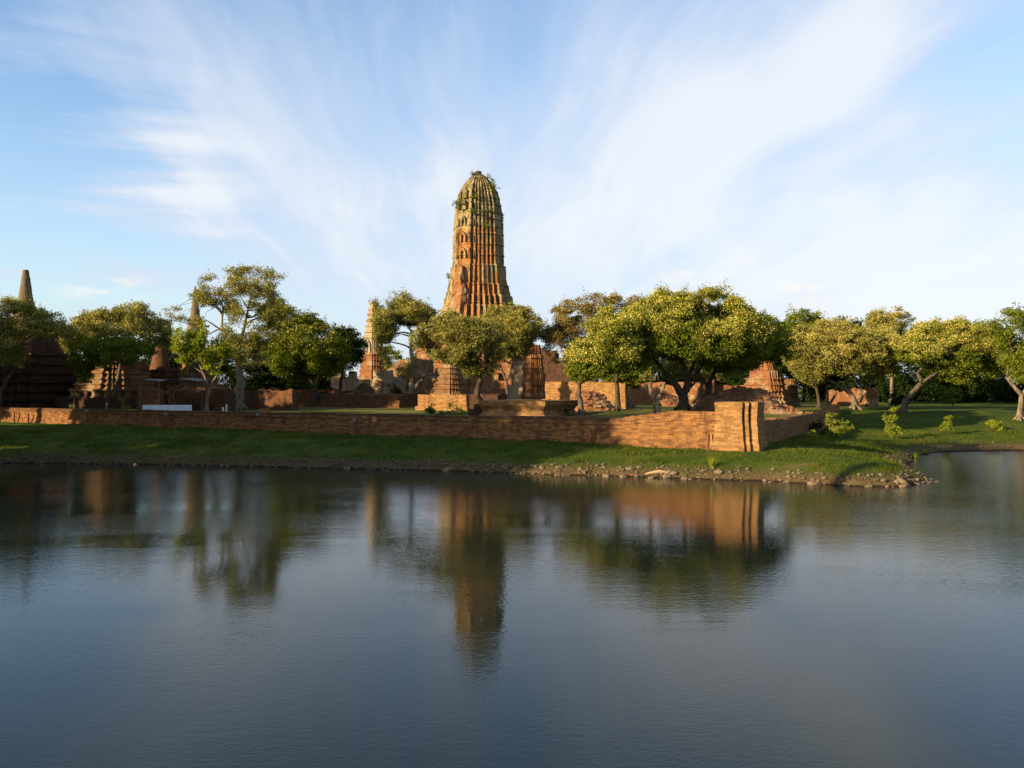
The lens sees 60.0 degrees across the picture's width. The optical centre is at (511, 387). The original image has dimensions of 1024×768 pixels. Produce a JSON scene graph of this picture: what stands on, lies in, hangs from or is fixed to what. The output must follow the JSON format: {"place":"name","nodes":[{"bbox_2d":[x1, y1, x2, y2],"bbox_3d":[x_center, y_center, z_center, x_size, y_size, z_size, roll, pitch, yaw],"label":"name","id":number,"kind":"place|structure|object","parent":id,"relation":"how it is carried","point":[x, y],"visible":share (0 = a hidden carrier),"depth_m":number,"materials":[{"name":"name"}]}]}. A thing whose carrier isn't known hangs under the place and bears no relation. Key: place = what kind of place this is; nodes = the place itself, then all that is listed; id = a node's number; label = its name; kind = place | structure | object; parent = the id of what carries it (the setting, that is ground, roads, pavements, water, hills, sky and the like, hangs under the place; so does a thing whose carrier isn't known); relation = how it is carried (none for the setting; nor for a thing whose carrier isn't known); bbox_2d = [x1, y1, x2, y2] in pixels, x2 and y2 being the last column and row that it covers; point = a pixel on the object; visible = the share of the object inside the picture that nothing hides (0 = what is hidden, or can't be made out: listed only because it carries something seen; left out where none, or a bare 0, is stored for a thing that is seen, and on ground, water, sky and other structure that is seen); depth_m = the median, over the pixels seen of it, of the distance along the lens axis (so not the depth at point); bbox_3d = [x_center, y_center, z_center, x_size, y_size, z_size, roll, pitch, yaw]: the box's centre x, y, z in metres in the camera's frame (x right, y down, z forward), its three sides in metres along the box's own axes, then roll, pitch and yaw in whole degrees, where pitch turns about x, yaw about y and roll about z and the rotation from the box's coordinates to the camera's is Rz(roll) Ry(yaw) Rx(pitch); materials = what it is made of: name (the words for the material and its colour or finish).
{"place":"outdoors","nodes":[
{"label":"outdoors","id":0,"kind":"place"},
{"bbox_2d":[0,450,1023,767],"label":"water","id":1,"kind":"structure","parent":0,"point":[196,616],"depth_m":21.05,"materials":[{"name":"blue liquid"}]},
{"bbox_2d":[0,388,1023,486],"bbox_3d":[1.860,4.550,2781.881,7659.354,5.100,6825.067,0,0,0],"label":"ground","id":2,"kind":"structure","parent":0,"point":[1004,411],"depth_m":65.09,"materials":[{"name":"green plant"}]},
{"bbox_2d":[0,291,79,407],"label":"acacia tree","id":3,"kind":"object","parent":2,"relation":"on","point":[44,320],"visible":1,"depth_m":95.30,"materials":[{"name":"green plant"}]},
{"bbox_2d":[0,270,82,407],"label":"stupa","id":4,"kind":"object","parent":2,"relation":"on","point":[43,377],"visible":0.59,"depth_m":111.27,"materials":[{"name":"black brick"}]},
{"bbox_2d":[51,390,137,408],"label":"stupa terrace","id":5,"kind":"structure","parent":2,"relation":"on","point":[82,399],"depth_m":107.22,"materials":[{"name":"black brick"}]},
{"bbox_2d":[63,331,159,408],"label":"leafy tree","id":6,"kind":"object","parent":2,"relation":"on","point":[92,355],"visible":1,"depth_m":98.47,"materials":[{"name":"green plant"}]},
{"bbox_2d":[55,299,174,397],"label":"acacia tree","id":7,"kind":"object","parent":2,"relation":"on","point":[135,320],"visible":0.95,"depth_m":105.79,"materials":[{"name":"green plant"}]},
{"bbox_2d":[68,337,161,397],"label":"stupa","id":8,"kind":"object","parent":2,"relation":"on","point":[99,387],"visible":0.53,"depth_m":109.61,"materials":[{"name":"brick"}]},
{"bbox_2d":[117,396,130,409],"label":"shrub","id":9,"kind":"object","parent":2,"relation":"on","point":[125,407],"visible":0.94,"depth_m":89.92,"materials":[{"name":"green plant"}]},
{"bbox_2d":[137,334,179,369],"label":"distant tree","id":10,"kind":"object","parent":2,"relation":"on","point":[172,355],"visible":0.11,"depth_m":140.43,"materials":[{"name":"green plant"}]},
{"bbox_2d":[148,346,178,389],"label":"stupa","id":11,"kind":"object","parent":2,"relation":"on","point":[160,367],"visible":0.41,"depth_m":117.90,"materials":[{"name":"brown brick"}]},
{"bbox_2d":[123,378,204,410],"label":"shelter","id":12,"kind":"object","parent":2,"relation":"on","point":[191,379],"visible":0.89,"depth_m":90.34,"materials":[{"name":"metal"}]},
{"bbox_2d":[164,412,167,427],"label":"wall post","id":13,"kind":"object","parent":2,"relation":"on","point":[165,413],"depth_m":82.79,"materials":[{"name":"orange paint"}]},
{"bbox_2d":[143,405,191,410],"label":"barrier","id":14,"kind":"object","parent":2,"relation":"on","point":[171,407],"visible":0.83,"depth_m":86.98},
{"bbox_2d":[137,386,230,410],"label":"ruined wall","id":15,"kind":"structure","parent":2,"relation":"on","point":[219,398],"depth_m":93.90,"materials":[{"name":"brown brick"}]},
{"bbox_2d":[168,320,232,410],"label":"leafy tree","id":16,"kind":"object","parent":2,"relation":"on","point":[188,349],"visible":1,"depth_m":88.72,"materials":[{"name":"green plant"}]},
{"bbox_2d":[172,286,228,388],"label":"stupa","id":17,"kind":"object","parent":2,"relation":"on","point":[186,370],"visible":0.34,"depth_m":119.13,"materials":[{"name":"brick"}]},
{"bbox_2d":[162,262,287,409],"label":"acacia tree","id":18,"kind":"object","parent":2,"relation":"on","point":[267,310],"visible":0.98,"depth_m":98.29,"materials":[{"name":"green plant"}]},
{"bbox_2d":[231,393,235,411],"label":"stone pillar","id":19,"kind":"structure","parent":2,"relation":"on","point":[233,402],"depth_m":90.04,"materials":[{"name":"black brick"}]},
{"bbox_2d":[206,329,279,390],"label":"distant tree","id":20,"kind":"object","parent":2,"relation":"on","point":[252,381],"visible":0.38,"depth_m":135.32,"materials":[{"name":"green plant"}]},
{"bbox_2d":[207,388,297,409],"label":"ruined wall","id":21,"kind":"structure","parent":2,"relation":"on","point":[273,399],"depth_m":98.55,"materials":[{"name":"brown brick"}]},
{"bbox_2d":[256,413,259,429],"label":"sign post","id":22,"kind":"object","parent":2,"relation":"on","point":[257,414],"depth_m":77.57,"materials":[{"name":"grey metal"}]},
{"bbox_2d":[255,350,348,393],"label":"distant tree","id":23,"kind":"object","parent":2,"relation":"on","point":[297,385],"visible":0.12,"depth_m":137.93,"materials":[{"name":"green plant"}]},
{"bbox_2d":[259,297,351,406],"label":"acacia tree","id":24,"kind":"object","parent":2,"relation":"on","point":[301,340],"visible":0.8,"depth_m":109.93,"materials":[{"name":"green plant"}]},
{"bbox_2d":[258,387,417,407],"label":"ruined wall","id":25,"kind":"structure","parent":2,"relation":"on","point":[359,399],"depth_m":109.86,"materials":[{"name":"brown brick"}]},
{"bbox_2d":[322,322,368,389],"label":"acacia tree","id":26,"kind":"object","parent":2,"relation":"on","point":[356,352],"visible":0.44,"depth_m":121.11,"materials":[{"name":"green plant"}]},
{"bbox_2d":[0,407,714,448],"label":"brick wall","id":27,"kind":"structure","parent":2,"relation":"on","point":[680,429],"depth_m":69.63,"materials":[{"name":"brown brick"}]},
{"bbox_2d":[331,370,405,393],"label":"ruined wall","id":28,"kind":"structure","parent":2,"relation":"on","point":[387,381],"depth_m":121.42,"materials":[{"name":"brick"}]},
{"bbox_2d":[358,302,386,378],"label":"temple tower","id":29,"kind":"structure","parent":2,"relation":"on","point":[371,364],"depth_m":130.71,"materials":[{"name":"red brick"}]},
{"bbox_2d":[384,344,403,364],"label":"distant tree","id":30,"kind":"object","parent":2,"relation":"on","point":[395,353],"visible":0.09,"depth_m":164.42,"materials":[{"name":"green plant"}]},
{"bbox_2d":[368,287,439,393],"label":"acacia tree","id":31,"kind":"object","parent":2,"relation":"on","point":[407,314],"visible":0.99,"depth_m":111.54,"materials":[{"name":"green plant"}]},
{"bbox_2d":[387,358,433,378],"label":"ruined wall","id":32,"kind":"structure","parent":2,"relation":"on","point":[420,365],"depth_m":129.53,"materials":[{"name":"brick"}]},
{"bbox_2d":[404,345,419,359],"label":"distant tree","id":33,"kind":"object","parent":2,"relation":"on","point":[415,355],"visible":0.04,"depth_m":166.91,"materials":[{"name":"green plant"}]},
{"bbox_2d":[423,403,436,414],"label":"shrub","id":34,"kind":"object","parent":2,"relation":"on","point":[430,410],"visible":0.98,"depth_m":77.91,"materials":[{"name":"green plant"}]},
{"bbox_2d":[406,366,470,394],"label":"ruined wall","id":35,"kind":"structure","parent":2,"relation":"on","point":[428,385],"depth_m":116.58,"materials":[{"name":"brick"}]},
{"bbox_2d":[415,394,469,410],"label":"brick plinth","id":36,"kind":"structure","parent":2,"relation":"on","point":[426,400],"depth_m":95.84,"materials":[{"name":"brown brick"}]},
{"bbox_2d":[430,345,470,394],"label":"stupa","id":37,"kind":"object","parent":36,"relation":"on","point":[450,380],"visible":0.68,"depth_m":97.50,"materials":[{"name":"brick"}]},
{"bbox_2d":[439,399,467,414],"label":"shrub","id":38,"kind":"object","parent":2,"relation":"on","point":[456,412],"visible":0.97,"depth_m":79.94,"materials":[{"name":"green plant"}]},
{"bbox_2d":[405,306,508,401],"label":"acacia tree","id":39,"kind":"object","parent":2,"relation":"on","point":[469,337],"visible":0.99,"depth_m":76.63,"materials":[{"name":"green plant"}]},
{"bbox_2d":[415,171,522,387],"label":"temple tower","id":40,"kind":"structure","parent":2,"relation":"on","point":[465,295],"depth_m":146.27,"materials":[{"name":"orange brick"}]},
{"bbox_2d":[451,198,467,209],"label":"wall plant","id":41,"kind":"object","parent":40,"relation":"attached to","point":[459,202],"depth_m":146.12,"materials":[{"name":"green plant"}]},
{"bbox_2d":[469,209,475,282],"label":"wall plant","id":42,"kind":"object","parent":40,"relation":"attached to","point":[473,211],"depth_m":145.16,"materials":[{"name":"brown plant"}]},
{"bbox_2d":[470,193,477,263],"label":"wall plant","id":43,"kind":"object","parent":40,"relation":"attached to","point":[475,195],"depth_m":145.76,"materials":[{"name":"brown plant"}]},
{"bbox_2d":[483,223,491,293],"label":"wall plant","id":44,"kind":"object","parent":40,"relation":"attached to","point":[487,224],"depth_m":145.36,"materials":[{"name":"brown plant"}]},
{"bbox_2d":[485,182,500,191],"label":"wall plant","id":45,"kind":"object","parent":40,"relation":"attached to","point":[492,184],"depth_m":147.58,"materials":[{"name":"green plant"}]},
{"bbox_2d":[468,404,482,415],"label":"brick steps","id":46,"kind":"structure","parent":2,"relation":"on","point":[477,410],"depth_m":76.32,"materials":[{"name":"brown brick"}]},
{"bbox_2d":[469,394,506,408],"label":"brick plinth","id":47,"kind":"structure","parent":2,"relation":"on","point":[473,401],"depth_m":92.14,"materials":[{"name":"brown brick"}]},
{"bbox_2d":[470,360,545,393],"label":"ruined hall","id":48,"kind":"structure","parent":2,"relation":"on","point":[493,384],"depth_m":124.39,"materials":[{"name":"red brick"}]},
{"bbox_2d":[0,441,1018,486],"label":"shore rubble","id":49,"kind":"object","parent":2,"relation":"on","point":[788,476],"visible":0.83,"depth_m":59.01,"materials":[{"name":"stone"}]},
{"bbox_2d":[896,478,907,483],"bbox_3d":[21.766,5.276,49.712,0.838,0.445,0.496,0,0,38],"label":"shore stone","id":50,"kind":"object","parent":49,"relation":"on","point":[901,481],"visible":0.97,"depth_m":49.49,"materials":[{"name":"grey stone"}]},
{"bbox_2d":[480,301,548,399],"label":"acacia tree","id":51,"kind":"object","parent":2,"relation":"on","point":[522,328],"visible":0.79,"depth_m":108.59,"materials":[{"name":"green plant"}]},
{"bbox_2d":[508,345,544,399],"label":"brick pier","id":52,"kind":"structure","parent":2,"relation":"on","point":[528,381],"depth_m":118.04,"materials":[{"name":"brick"}]},
{"bbox_2d":[478,400,577,415],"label":"moulded platform","id":53,"kind":"structure","parent":2,"relation":"on","point":[523,407],"depth_m":73.64,"materials":[{"name":"brick"}]},
{"bbox_2d":[541,381,593,399],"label":"ruined wall","id":54,"kind":"structure","parent":2,"relation":"on","point":[559,390],"depth_m":107.11,"materials":[{"name":"brick"}]},
{"bbox_2d":[541,348,598,381],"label":"ruined wall","id":55,"kind":"structure","parent":2,"relation":"on","point":[553,371],"depth_m":138.71,"materials":[{"name":"red brick"}]},
{"bbox_2d":[536,286,642,381],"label":"acacia tree","id":56,"kind":"object","parent":2,"relation":"on","point":[564,328],"visible":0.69,"depth_m":111.75,"materials":[{"name":"green plant"}]},
{"bbox_2d":[571,390,614,410],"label":"rubble heap","id":57,"kind":"object","parent":2,"relation":"on","point":[594,401],"visible":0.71,"depth_m":94.95,"materials":[{"name":"red brick"}]},
{"bbox_2d":[576,381,628,408],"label":"ruined wall","id":58,"kind":"structure","parent":2,"relation":"on","point":[607,389],"depth_m":102.86,"materials":[{"name":"brick"}]},
{"bbox_2d":[560,307,646,415],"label":"acacia tree","id":59,"kind":"object","parent":2,"relation":"on","point":[610,347],"visible":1,"depth_m":73.73,"materials":[{"name":"green plant"}]},
{"bbox_2d":[600,360,656,408],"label":"leafy tree","id":60,"kind":"object","parent":2,"relation":"on","point":[631,379],"visible":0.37,"depth_m":102.59,"materials":[{"name":"green plant"}]},
{"bbox_2d":[587,300,669,410],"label":"acacia tree","id":61,"kind":"object","parent":2,"relation":"on","point":[608,312],"visible":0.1,"depth_m":79.78,"materials":[{"name":"green plant"}]},
{"bbox_2d":[249,377,1020,401],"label":"undergrowth","id":62,"kind":"object","parent":2,"relation":"on","point":[920,399],"visible":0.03,"depth_m":160.09,"materials":[{"name":"green plant"}]},
{"bbox_2d":[639,367,665,412],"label":"pollarded tree","id":63,"kind":"object","parent":2,"relation":"on","point":[646,376],"visible":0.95,"depth_m":71.87,"materials":[{"name":"grey plant"}]},
{"bbox_2d":[645,470,665,473],"bbox_3d":[9.141,5.219,54.804,1.877,0.324,0.263,0,0,0],"label":"drift log","id":64,"kind":"object","parent":2,"relation":"on","point":[656,472],"visible":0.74,"depth_m":54.74,"materials":[{"name":"beige wood"}]},
{"bbox_2d":[637,351,690,382],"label":"distant tree","id":65,"kind":"object","parent":2,"relation":"on","point":[661,378],"visible":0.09,"depth_m":148.49,"materials":[{"name":"green plant"}]},
{"bbox_2d":[628,382,705,403],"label":"ruined wall","id":66,"kind":"structure","parent":2,"relation":"on","point":[641,396],"depth_m":132.90,"materials":[{"name":"red brick"}]},
{"bbox_2d":[659,394,678,405],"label":"rubble heap","id":67,"kind":"object","parent":2,"relation":"on","point":[668,400],"visible":0.69,"depth_m":118.23,"materials":[{"name":"red brick"}]},
{"bbox_2d":[615,277,778,410],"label":"acacia tree","id":68,"kind":"object","parent":2,"relation":"on","point":[683,322],"visible":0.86,"depth_m":76.08,"materials":[{"name":"green plant"}]},
{"bbox_2d":[663,359,740,398],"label":"leafy tree","id":69,"kind":"object","parent":2,"relation":"on","point":[674,370],"visible":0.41,"depth_m":122.81,"materials":[{"name":"green plant"}]},
{"bbox_2d":[706,455,716,466],"bbox_3d":[12.332,4.470,54.559,0.972,0.819,1.212,0,0,0],"label":"grass tuft","id":70,"kind":"object","parent":2,"relation":"on","point":[712,463],"visible":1,"depth_m":54.44,"materials":[{"name":"green plant"}]},
{"bbox_2d":[695,367,746,384],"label":"distant tree","id":71,"kind":"object","parent":2,"relation":"on","point":[720,383],"visible":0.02,"depth_m":153.43,"materials":[{"name":"green plant"}]},
{"bbox_2d":[712,379,743,392],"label":"ruined wall","id":72,"kind":"structure","parent":2,"relation":"on","point":[716,388],"depth_m":122.27,"materials":[{"name":"red brick"}]},
{"bbox_2d":[705,401,766,451],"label":"corner pillar","id":73,"kind":"structure","parent":2,"relation":"on","point":[739,426],"depth_m":58.51,"materials":[{"name":"brick"}]},
{"bbox_2d":[690,302,799,395],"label":"acacia tree","id":74,"kind":"object","parent":2,"relation":"on","point":[783,344],"visible":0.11,"depth_m":86.16,"materials":[{"name":"green plant"}]},
{"bbox_2d":[691,385,813,417],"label":"rubble heap","id":75,"kind":"object","parent":2,"relation":"on","point":[737,393],"visible":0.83,"depth_m":81.36,"materials":[{"name":"red brick"}]},
{"bbox_2d":[723,357,807,389],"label":"distant tree","id":76,"kind":"object","parent":2,"relation":"on","point":[781,368],"visible":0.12,"depth_m":142.28,"materials":[{"name":"green plant"}]},
{"bbox_2d":[744,361,788,404],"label":"stupa","id":77,"kind":"object","parent":2,"relation":"on","point":[768,378],"visible":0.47,"depth_m":110.25,"materials":[{"name":"orange brick"}]},
{"bbox_2d":[784,379,800,405],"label":"ruined brick pillar","id":78,"kind":"structure","parent":2,"relation":"on","point":[791,387],"depth_m":116.88,"materials":[{"name":"brick"}]},
{"bbox_2d":[764,410,836,443],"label":"brick wall","id":79,"kind":"structure","parent":2,"relation":"on","point":[780,429],"depth_m":70.21,"materials":[{"name":"brown brick"}]},
{"bbox_2d":[779,302,831,401],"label":"distant tree","id":80,"kind":"object","parent":2,"relation":"on","point":[803,316],"visible":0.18,"depth_m":148.87,"materials":[{"name":"green plant"}]},
{"bbox_2d":[805,430,818,440],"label":"sapling","id":81,"kind":"object","parent":2,"relation":"on","point":[811,435],"visible":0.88,"depth_m":67.84,"materials":[{"name":"green plant"}]},
{"bbox_2d":[788,331,837,407],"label":"acacia tree","id":82,"kind":"object","parent":2,"relation":"on","point":[809,377],"visible":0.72,"depth_m":107.05,"materials":[{"name":"green plant"}]},
{"bbox_2d":[809,417,826,434],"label":"shrub","id":83,"kind":"object","parent":2,"relation":"on","point":[817,426],"visible":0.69,"depth_m":76.94,"materials":[{"name":"green plant"}]},
{"bbox_2d":[821,404,839,413],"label":"ruined wall","id":84,"kind":"structure","parent":2,"relation":"on","point":[830,407],"depth_m":93.99,"materials":[{"name":"brick"}]},
{"bbox_2d":[821,366,848,403],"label":"acacia tree","id":85,"kind":"object","parent":2,"relation":"on","point":[836,378],"visible":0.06,"depth_m":116.82,"materials":[{"name":"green plant"}]},
{"bbox_2d":[802,373,874,396],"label":"distant tree","id":86,"kind":"object","parent":2,"relation":"on","point":[851,382],"visible":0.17,"depth_m":145.09,"materials":[{"name":"green plant"}]},
{"bbox_2d":[825,412,855,438],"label":"sapling","id":87,"kind":"object","parent":2,"relation":"on","point":[837,429],"visible":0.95,"depth_m":73.87,"materials":[{"name":"green plant"}]},
{"bbox_2d":[781,316,903,409],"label":"acacia tree","id":88,"kind":"object","parent":2,"relation":"on","point":[846,357],"visible":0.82,"depth_m":106.73,"materials":[{"name":"green plant"}]},
{"bbox_2d":[833,314,865,354],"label":"distant tree","id":89,"kind":"object","parent":2,"relation":"on","point":[858,322],"visible":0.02,"depth_m":153.77,"materials":[{"name":"green plant"}]},
{"bbox_2d":[828,387,878,406],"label":"ruined wall","id":90,"kind":"structure","parent":2,"relation":"on","point":[870,397],"depth_m":123.82,"materials":[{"name":"orange brick"}]},
{"bbox_2d":[860,305,916,406],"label":"acacia tree","id":91,"kind":"object","parent":2,"relation":"on","point":[874,319],"visible":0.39,"depth_m":127.19,"materials":[{"name":"green plant"}]},
{"bbox_2d":[881,413,904,435],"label":"sapling","id":92,"kind":"object","parent":2,"relation":"on","point":[893,418],"visible":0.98,"depth_m":79.78,"materials":[{"name":"green plant"}]},
{"bbox_2d":[882,388,904,406],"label":"shrub","id":93,"kind":"object","parent":2,"relation":"on","point":[895,401],"visible":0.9,"depth_m":115.69,"materials":[{"name":"green plant"}]},
{"bbox_2d":[889,406,899,411],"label":"shrub","id":94,"kind":"object","parent":2,"relation":"on","point":[893,409],"visible":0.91,"depth_m":105.83,"materials":[{"name":"green plant"}]},
{"bbox_2d":[864,359,944,403],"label":"distant tree","id":95,"kind":"object","parent":2,"relation":"on","point":[902,384],"visible":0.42,"depth_m":143.09,"materials":[{"name":"green plant"}]},
{"bbox_2d":[940,415,953,434],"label":"sapling","id":96,"kind":"object","parent":2,"relation":"on","point":[947,424],"visible":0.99,"depth_m":83.87,"materials":[{"name":"green plant"}]},
{"bbox_2d":[935,384,963,407],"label":"shrub","id":97,"kind":"object","parent":2,"relation":"on","point":[950,393],"visible":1,"depth_m":117.96,"materials":[{"name":"green plant"}]},
{"bbox_2d":[890,314,1017,412],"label":"acacia tree","id":98,"kind":"object","parent":2,"relation":"on","point":[961,346],"visible":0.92,"depth_m":101.87,"materials":[{"name":"green plant"}]},
{"bbox_2d":[937,364,1017,403],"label":"distant tree","id":99,"kind":"object","parent":2,"relation":"on","point":[973,392],"visible":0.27,"depth_m":147.17,"materials":[{"name":"green plant"}]},
{"bbox_2d":[985,419,1005,430],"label":"sapling","id":100,"kind":"object","parent":2,"relation":"on","point":[994,424],"visible":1,"depth_m":86.83,"materials":[{"name":"green plant"}]},
{"bbox_2d":[972,302,1023,420],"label":"leafy tree","id":101,"kind":"object","parent":2,"relation":"on","point":[1011,359],"visible":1,"depth_m":95.73,"materials":[{"name":"green plant"}]},
{"bbox_2d":[990,364,1023,402],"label":"distant tree","id":102,"kind":"object","parent":2,"relation":"on","point":[1012,395],"visible":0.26,"depth_m":151.37,"materials":[{"name":"green plant"}]},
{"bbox_2d":[0,0,1023,387],"label":"sky","id":103,"kind":"structure","parent":0,"point":[852,158],"materials":[{"name":"blue"}]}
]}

